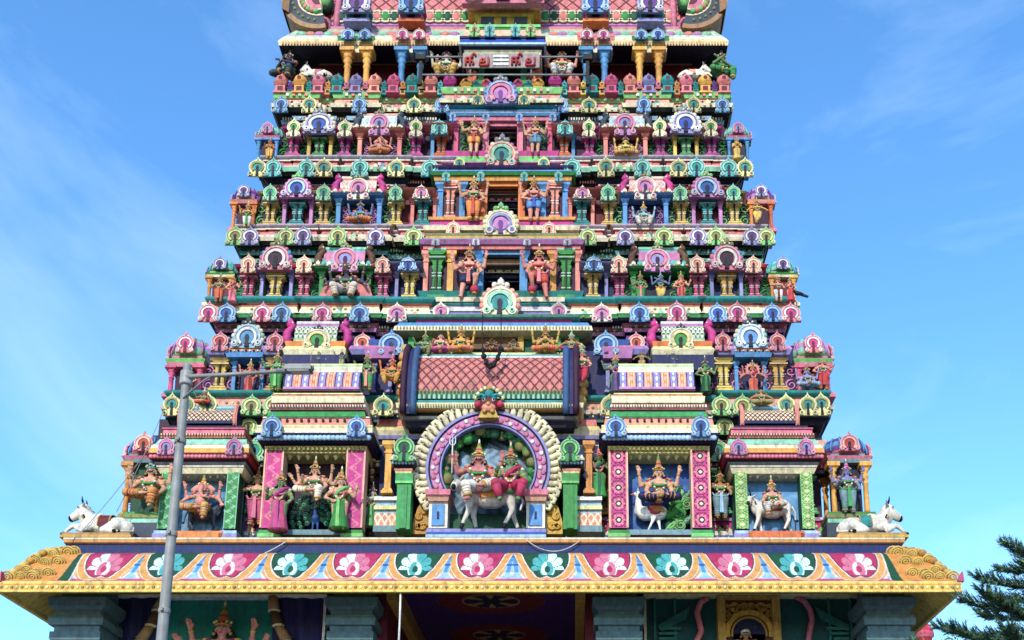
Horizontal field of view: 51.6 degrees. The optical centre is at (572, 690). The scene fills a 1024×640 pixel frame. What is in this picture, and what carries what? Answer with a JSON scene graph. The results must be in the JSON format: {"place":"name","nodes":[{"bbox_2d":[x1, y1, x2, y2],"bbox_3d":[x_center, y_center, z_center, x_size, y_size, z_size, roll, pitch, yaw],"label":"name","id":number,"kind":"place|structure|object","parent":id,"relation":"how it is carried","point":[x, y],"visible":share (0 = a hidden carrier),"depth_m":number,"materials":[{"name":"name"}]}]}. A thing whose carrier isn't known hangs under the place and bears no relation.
{"place":"outdoors","nodes":[
{"label":"outdoors","id":0,"kind":"place"},
{"bbox_2d":[0,0,1023,639],"label":"sky","id":1,"kind":"structure","parent":0,"point":[888,135],"materials":[{"name":"blue"}]},
{"bbox_2d":[941,633,993,639],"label":"broadleaf tree","id":2,"kind":"object","parent":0,"point":[948,638],"visible":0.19,"depth_m":41.96,"materials":[{"name":"plant"}]},
{"label":"ground","id":3,"kind":"structure","parent":0,"visible":0},
{"bbox_2d":[0,0,964,639],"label":"temple tower","id":4,"kind":"structure","parent":3,"relation":"on","point":[620,570],"depth_m":31.40,"materials":[{"name":"paint"}]},
{"bbox_2d":[59,496,134,539],"bbox_3d":[-13.027,-4.721,29.247,2.023,1.332,0.911,0,-14,0],"label":"bull statue","id":5,"kind":"object","parent":4,"relation":"on","point":[100,525],"visible":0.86,"depth_m":28.96,"materials":[{"name":"paint"}]},
{"bbox_2d":[72,441,153,540],"bbox_3d":[-12.787,-5.578,29.415,1.807,3.364,0.019,7,-15,-26],"label":"cable","id":6,"kind":"object","parent":4,"relation":"attached to","point":[115,492],"visible":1,"depth_m":29.39,"materials":[{"name":"plastic-sheathed metal wire"}]},
{"bbox_2d":[116,410,163,511],"bbox_3d":[-12.257,-6.549,29.956,0.999,3.447,0.018,10,-17,-37],"label":"cable","id":7,"kind":"object","parent":4,"relation":"attached to","point":[140,462],"visible":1,"depth_m":29.91,"materials":[{"name":"plastic-sheathed metal wire"}]},
{"bbox_2d":[122,460,172,506],"bbox_3d":[-11.917,-5.896,29.619,1.339,1.866,0.775,0,-14,0],"label":"statue","id":8,"kind":"object","parent":4,"relation":"on","point":[148,491],"visible":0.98,"depth_m":29.68,"materials":[{"name":"paint"}]},
{"bbox_2d":[194,387,210,404],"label":"statue","id":9,"kind":"object","parent":4,"relation":"on","point":[204,396],"visible":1,"depth_m":30.72,"materials":[{"name":"paint"}]},
{"bbox_2d":[182,498,224,530],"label":"mount statue","id":10,"kind":"object","parent":4,"relation":"on","point":[214,514],"visible":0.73,"depth_m":29.81,"materials":[{"name":"paint"}]},
{"bbox_2d":[179,474,223,518],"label":"statue","id":11,"kind":"object","parent":10,"relation":"on","point":[201,505],"visible":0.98,"depth_m":29.68,"materials":[{"name":"paint"}]},
{"bbox_2d":[209,273,225,301],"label":"statue","id":12,"kind":"object","parent":4,"relation":"on","point":[220,283],"visible":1,"depth_m":32.28,"materials":[{"name":"paint"}]},
{"bbox_2d":[171,600,269,639],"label":"statue","id":13,"kind":"object","parent":4,"relation":"on","point":[223,629],"visible":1,"depth_m":29.34,"materials":[{"name":"paint"}]},
{"bbox_2d":[226,276,241,304],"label":"statue","id":14,"kind":"object","parent":4,"relation":"on","point":[232,285],"visible":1,"depth_m":32.28,"materials":[{"name":"paint"}]},
{"bbox_2d":[239,201,256,227],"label":"statue","id":15,"kind":"object","parent":4,"relation":"on","point":[248,211],"visible":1,"depth_m":33.42,"materials":[{"name":"paint"}]},
{"bbox_2d":[234,359,265,389],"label":"statue","id":16,"kind":"object","parent":4,"relation":"on","point":[249,380],"visible":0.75,"depth_m":31.32,"materials":[{"name":"paint"}]},
{"bbox_2d":[243,466,262,524],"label":"statue","id":17,"kind":"object","parent":4,"relation":"on","point":[253,506],"visible":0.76,"depth_m":30.11,"materials":[{"name":"paint"}]},
{"bbox_2d":[264,137,274,159],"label":"statue","id":18,"kind":"object","parent":4,"relation":"on","point":[270,146],"visible":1,"depth_m":34.59,"materials":[{"name":"paint"}]},
{"bbox_2d":[261,349,284,391],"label":"statue","id":19,"kind":"object","parent":4,"relation":"on","point":[276,380],"visible":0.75,"depth_m":30.93,"materials":[{"name":"paint"}]},
{"bbox_2d":[264,467,293,533],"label":"statue","id":20,"kind":"object","parent":4,"relation":"on","point":[280,491],"visible":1,"depth_m":28.92,"materials":[{"name":"paint"}]},
{"bbox_2d":[269,49,297,80],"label":"statue","id":21,"kind":"object","parent":4,"relation":"on","point":[287,69],"visible":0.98,"depth_m":36.37,"materials":[{"name":"paint"}]},
{"bbox_2d":[289,492,334,529],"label":"peacock statue","id":22,"kind":"object","parent":4,"relation":"on","point":[316,518],"visible":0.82,"depth_m":29.72,"materials":[{"name":"paint"}]},
{"bbox_2d":[287,456,339,500],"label":"statue","id":23,"kind":"object","parent":4,"relation":"on","point":[315,488],"visible":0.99,"depth_m":29.38,"materials":[{"name":"paint"}]},
{"bbox_2d":[299,60,332,81],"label":"bull statue","id":24,"kind":"object","parent":4,"relation":"on","point":[307,71],"visible":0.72,"depth_m":36.62,"materials":[{"name":"paint"}]},
{"bbox_2d":[334,352,346,363],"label":"statue","id":25,"kind":"object","parent":4,"relation":"on","point":[341,360],"visible":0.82,"depth_m":31.31,"materials":[{"name":"paint"}]},
{"bbox_2d":[323,466,359,532],"bbox_3d":[-6.389,-5.327,29.195,1.035,1.930,0.496,0,-14,0],"label":"statue","id":26,"kind":"object","parent":4,"relation":"on","point":[340,503],"visible":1,"depth_m":29.05,"materials":[{"name":"paint"}]},
{"bbox_2d":[319,265,371,323],"bbox_3d":[-6.998,-12.418,32.426,1.651,2.263,0.671,0,-14,0],"label":"statue","id":27,"kind":"object","parent":4,"relation":"on","point":[344,283],"visible":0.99,"depth_m":32.57,"materials":[{"name":"paint"}]},
{"bbox_2d":[346,200,373,223],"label":"statue","id":28,"kind":"object","parent":4,"relation":"on","point":[358,215],"visible":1,"depth_m":33.63,"materials":[{"name":"paint"}]},
{"bbox_2d":[353,351,376,391],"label":"statue","id":29,"kind":"object","parent":4,"relation":"on","point":[366,376],"visible":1,"depth_m":30.92,"materials":[{"name":"paint"}]},
{"bbox_2d":[365,481,377,529],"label":"statue","id":30,"kind":"object","parent":4,"relation":"on","point":[370,512],"visible":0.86,"depth_m":29.91,"materials":[{"name":"paint"}]},
{"bbox_2d":[366,136,393,154],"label":"statue","id":31,"kind":"object","parent":4,"relation":"on","point":[381,147],"visible":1,"depth_m":34.78,"materials":[{"name":"paint"}]},
{"bbox_2d":[379,354,400,383],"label":"statue","id":32,"kind":"object","parent":4,"relation":"on","point":[392,373],"visible":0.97,"depth_m":30.93,"materials":[{"name":"paint"}]},
{"bbox_2d":[398,593,401,639],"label":"cable","id":33,"kind":"object","parent":4,"relation":"hanging from","point":[400,601],"visible":1,"depth_m":27.18,"materials":[{"name":"paint"}]},
{"bbox_2d":[412,331,431,354],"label":"statue","id":34,"kind":"object","parent":4,"relation":"on","point":[425,346],"visible":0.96,"depth_m":31.34,"materials":[{"name":"paint"}]},
{"bbox_2d":[430,334,450,353],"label":"statue","id":35,"kind":"object","parent":4,"relation":"on","point":[440,343],"visible":1,"depth_m":31.30,"materials":[{"name":"paint"}]},
{"bbox_2d":[429,50,461,77],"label":"statue","id":36,"kind":"object","parent":4,"relation":"on","point":[446,66],"visible":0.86,"depth_m":36.52,"materials":[{"name":"paint"}]},
{"bbox_2d":[447,324,475,353],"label":"statue","id":37,"kind":"object","parent":4,"relation":"on","point":[460,347],"visible":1,"depth_m":31.34,"materials":[{"name":"paint"}]},
{"bbox_2d":[458,53,477,81],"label":"statue","id":38,"kind":"object","parent":4,"relation":"on","point":[471,78],"visible":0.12,"depth_m":36.71,"materials":[{"name":"paint"}]},
{"bbox_2d":[450,244,488,298],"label":"statue","id":39,"kind":"object","parent":4,"relation":"on","point":[469,273],"visible":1,"depth_m":32.57,"materials":[{"name":"paint"}]},
{"bbox_2d":[457,176,489,220],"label":"statue","id":40,"kind":"object","parent":4,"relation":"on","point":[473,192],"visible":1,"depth_m":33.75,"materials":[{"name":"paint"}]},
{"bbox_2d":[459,115,487,153],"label":"statue","id":41,"kind":"object","parent":4,"relation":"on","point":[474,129],"visible":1,"depth_m":34.93,"materials":[{"name":"paint"}]},
{"bbox_2d":[482,311,482,346],"bbox_3d":[-2.616,-10.425,30.630,0.026,1.333,0.132,5,-14,-19],"label":"cable","id":42,"kind":"object","parent":4,"relation":"hanging from","point":[482,328],"visible":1,"depth_m":30.64,"materials":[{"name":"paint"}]},
{"bbox_2d":[451,475,524,528],"bbox_3d":[-2.349,-5.311,29.441,2.070,1.799,0.862,0,-14,0],"label":"bull statue","id":43,"kind":"object","parent":4,"relation":"on","point":[487,500],"visible":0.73,"depth_m":29.27,"materials":[{"name":"paint"}]},
{"bbox_2d":[448,436,504,499],"bbox_3d":[-2.645,-6.106,29.195,1.574,2.023,0.744,0,-14,0],"label":"statue","id":44,"kind":"object","parent":43,"relation":"on","point":[478,482],"visible":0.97,"depth_m":29.18,"materials":[{"name":"paint"}]},
{"bbox_2d":[491,442,527,500],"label":"statue","id":45,"kind":"object","parent":43,"relation":"on","point":[508,482],"visible":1,"depth_m":29.07,"materials":[{"name":"paint"}]},
{"bbox_2d":[484,338,498,352],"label":"statue","id":46,"kind":"object","parent":4,"relation":"on","point":[491,348],"visible":0.91,"depth_m":31.64,"materials":[{"name":"paint"}]},
{"bbox_2d":[481,346,503,369],"bbox_3d":[-2.311,-9.560,30.334,0.661,0.756,0.132,0,-14,0],"label":"garland","id":47,"kind":"object","parent":4,"relation":"hanging from","point":[487,363],"visible":1,"depth_m":30.29,"materials":[{"name":"paint"}]},
{"bbox_2d":[501,312,501,345],"bbox_3d":[-2.078,-10.425,30.630,0.026,1.333,0.130,4,-14,-15],"label":"cable","id":48,"kind":"object","parent":4,"relation":"hanging from","point":[501,328],"visible":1,"depth_m":30.65,"materials":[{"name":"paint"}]},
{"bbox_2d":[416,52,591,86],"bbox_3d":[-2.330,-21.023,35.738,5.978,1.231,0.235,0,-14,0],"label":"sign board","id":49,"kind":"object","parent":4,"relation":"attached to","point":[519,60],"visible":1,"depth_m":35.74,"materials":[{"name":"paint"}]},
{"bbox_2d":[504,339,521,352],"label":"statue","id":50,"kind":"object","parent":4,"relation":"on","point":[513,347],"visible":1,"depth_m":31.65,"materials":[{"name":"paint"}]},
{"bbox_2d":[518,176,549,220],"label":"statue","id":51,"kind":"object","parent":4,"relation":"on","point":[533,201],"visible":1,"depth_m":33.75,"materials":[{"name":"paint"}]},
{"bbox_2d":[522,116,548,153],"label":"statue","id":52,"kind":"object","parent":4,"relation":"on","point":[535,130],"visible":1,"depth_m":34.93,"materials":[{"name":"paint"}]},
{"bbox_2d":[520,243,557,298],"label":"statue","id":53,"kind":"object","parent":4,"relation":"on","point":[538,273],"visible":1,"depth_m":32.56,"materials":[{"name":"paint"}]},
{"bbox_2d":[527,54,550,81],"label":"statue","id":54,"kind":"object","parent":4,"relation":"on","point":[538,71],"visible":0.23,"depth_m":36.74,"materials":[{"name":"paint"}]},
{"bbox_2d":[531,323,559,353],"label":"statue","id":55,"kind":"object","parent":4,"relation":"on","point":[545,346],"visible":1,"depth_m":31.31,"materials":[{"name":"paint"}]},
{"bbox_2d":[526,539,580,551],"bbox_3d":[-0.520,-3.925,28.587,1.507,0.360,0.022,0,-14,0],"label":"cable","id":56,"kind":"object","parent":4,"relation":"attached to","point":[553,551],"visible":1,"depth_m":28.56,"materials":[{"name":"paint"}]},
{"bbox_2d":[546,50,578,78],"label":"statue","id":57,"kind":"object","parent":4,"relation":"on","point":[561,66],"visible":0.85,"depth_m":36.54,"materials":[{"name":"paint"}]},
{"bbox_2d":[559,329,585,350],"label":"statue","id":58,"kind":"object","parent":4,"relation":"on","point":[570,343],"visible":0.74,"depth_m":31.39,"materials":[{"name":"paint"}]},
{"bbox_2d":[579,343,591,386],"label":"statue","id":59,"kind":"object","parent":4,"relation":"on","point":[583,368],"visible":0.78,"depth_m":30.91,"materials":[{"name":"paint"}]},
{"bbox_2d":[584,444,607,500],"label":"statue","id":60,"kind":"object","parent":4,"relation":"on","point":[599,467],"visible":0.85,"depth_m":30.10,"materials":[{"name":"paint"}]},
{"bbox_2d":[601,352,618,394],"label":"statue","id":61,"kind":"object","parent":4,"relation":"on","point":[614,381],"visible":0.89,"depth_m":30.91,"materials":[{"name":"paint"}]},
{"bbox_2d":[613,136,638,155],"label":"statue","id":62,"kind":"object","parent":4,"relation":"on","point":[627,148],"visible":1,"depth_m":34.74,"materials":[{"name":"paint"}]},
{"bbox_2d":[630,271,647,295],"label":"statue","id":63,"kind":"object","parent":4,"relation":"on","point":[640,288],"visible":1,"depth_m":32.55,"materials":[{"name":"paint"}]},
{"bbox_2d":[633,352,650,363],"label":"statue","id":64,"kind":"object","parent":4,"relation":"on","point":[641,356],"visible":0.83,"depth_m":31.32,"materials":[{"name":"paint"}]},
{"bbox_2d":[632,201,655,225],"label":"statue","id":65,"kind":"object","parent":4,"relation":"on","point":[643,217],"visible":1,"depth_m":33.58,"materials":[{"name":"paint"}]},
{"bbox_2d":[636,454,681,502],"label":"statue","id":66,"kind":"object","parent":4,"relation":"on","point":[658,485],"visible":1,"depth_m":29.54,"materials":[{"name":"paint"}]},
{"bbox_2d":[630,485,690,529],"bbox_3d":[2.516,-5.165,29.858,1.828,1.475,0.450,0,-14,0],"label":"swan statue","id":67,"kind":"object","parent":4,"relation":"on","point":[676,516],"visible":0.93,"depth_m":29.78,"materials":[{"name":"paint"}]},
{"bbox_2d":[651,271,670,295],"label":"statue","id":68,"kind":"object","parent":4,"relation":"on","point":[660,282],"visible":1,"depth_m":32.46,"materials":[{"name":"paint"}]},
{"bbox_2d":[672,271,690,295],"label":"statue","id":69,"kind":"object","parent":4,"relation":"on","point":[681,282],"visible":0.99,"depth_m":32.53,"materials":[{"name":"paint"}]},
{"bbox_2d":[677,62,713,80],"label":"bull statue","id":70,"kind":"object","parent":4,"relation":"on","point":[695,74],"visible":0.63,"depth_m":36.62,"materials":[{"name":"paint"}]},
{"bbox_2d":[695,355,717,395],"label":"statue","id":71,"kind":"object","parent":4,"relation":"on","point":[706,371],"visible":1,"depth_m":30.98,"materials":[{"name":"paint"}]},
{"bbox_2d":[711,467,732,518],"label":"statue","id":72,"kind":"object","parent":4,"relation":"on","point":[720,498],"visible":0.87,"depth_m":30.11,"materials":[{"name":"paint"}]},
{"bbox_2d":[710,50,736,79],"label":"statue","id":73,"kind":"object","parent":4,"relation":"on","point":[720,65],"visible":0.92,"depth_m":36.31,"materials":[{"name":"paint"}]},
{"bbox_2d":[732,136,741,161],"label":"statue","id":74,"kind":"object","parent":4,"relation":"on","point":[736,144],"visible":1,"depth_m":34.59,"materials":[{"name":"paint"}]},
{"bbox_2d":[735,629,756,639],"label":"statue","id":75,"kind":"object","parent":4,"relation":"on","point":[745,634],"visible":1,"depth_m":29.47,"materials":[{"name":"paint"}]},
{"bbox_2d":[738,360,767,389],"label":"statue","id":76,"kind":"object","parent":4,"relation":"on","point":[753,379],"visible":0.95,"depth_m":31.39,"materials":[{"name":"paint"}]},
{"bbox_2d":[746,197,767,223],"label":"statue","id":77,"kind":"object","parent":4,"relation":"on","point":[757,207],"visible":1,"depth_m":33.46,"materials":[{"name":"paint"}]},
{"bbox_2d":[749,389,774,405],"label":"statue","id":78,"kind":"object","parent":4,"relation":"on","point":[762,400],"visible":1,"depth_m":30.69,"materials":[{"name":"paint"}]},
{"bbox_2d":[746,490,798,530],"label":"mount statue","id":79,"kind":"object","parent":4,"relation":"on","point":[756,506],"visible":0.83,"depth_m":29.81,"materials":[{"name":"paint"}]},
{"bbox_2d":[761,475,787,513],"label":"statue","id":80,"kind":"object","parent":79,"relation":"attached to","point":[773,495],"visible":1,"depth_m":29.66,"materials":[{"name":"paint"}]},
{"bbox_2d":[769,274,784,301],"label":"statue","id":81,"kind":"object","parent":4,"relation":"on","point":[778,290],"visible":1,"depth_m":32.28,"materials":[{"name":"paint"}]},
{"bbox_2d":[784,275,796,303],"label":"statue","id":82,"kind":"object","parent":4,"relation":"on","point":[790,285],"visible":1,"depth_m":32.33,"materials":[{"name":"paint"}]},
{"bbox_2d":[793,290,808,297],"bbox_3d":[6.944,-12.151,32.330,0.540,0.265,0.140,0,-14,0],"label":"crow","id":83,"kind":"object","parent":4,"relation":"on","point":[797,293],"visible":1,"depth_m":32.29,"materials":[{"name":"paint"}]},
{"bbox_2d":[795,363,820,387],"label":"statue","id":84,"kind":"object","parent":4,"relation":"on","point":[809,379],"visible":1,"depth_m":31.14,"materials":[{"name":"paint"}]},
{"bbox_2d":[812,360,834,389],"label":"statue","id":85,"kind":"object","parent":4,"relation":"on","point":[823,375],"visible":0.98,"depth_m":31.33,"materials":[{"name":"paint"}]},
{"bbox_2d":[829,458,865,512],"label":"statue","id":86,"kind":"object","parent":4,"relation":"on","point":[847,491],"visible":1,"depth_m":29.85,"materials":[{"name":"paint"}]},
{"bbox_2d":[836,496,908,540],"bbox_3d":[8.200,-4.721,29.247,2.023,1.332,0.911,0,-14,0],"label":"bull statue","id":87,"kind":"object","parent":4,"relation":"on","point":[879,524],"visible":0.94,"depth_m":28.95,"materials":[{"name":"paint"}]},
{"bbox_2d":[916,624,933,639],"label":"side shrine","id":88,"kind":"object","parent":3,"relation":"on","point":[925,632],"visible":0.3,"depth_m":44.37,"materials":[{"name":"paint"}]},
{"bbox_2d":[903,533,1023,639],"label":"monkey puzzle tree","id":89,"kind":"object","parent":3,"relation":"on","point":[1008,604],"visible":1,"depth_m":15.59,"materials":[{"name":"leaf"},{"name":"wood"}]},
{"label":"road","id":90,"kind":"structure","parent":0,"visible":0},
{"bbox_2d":[156,363,313,639],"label":"street lamp","id":91,"kind":"object","parent":90,"relation":"on","point":[187,376],"visible":1,"depth_m":12.95,"materials":[{"name":"metal"}]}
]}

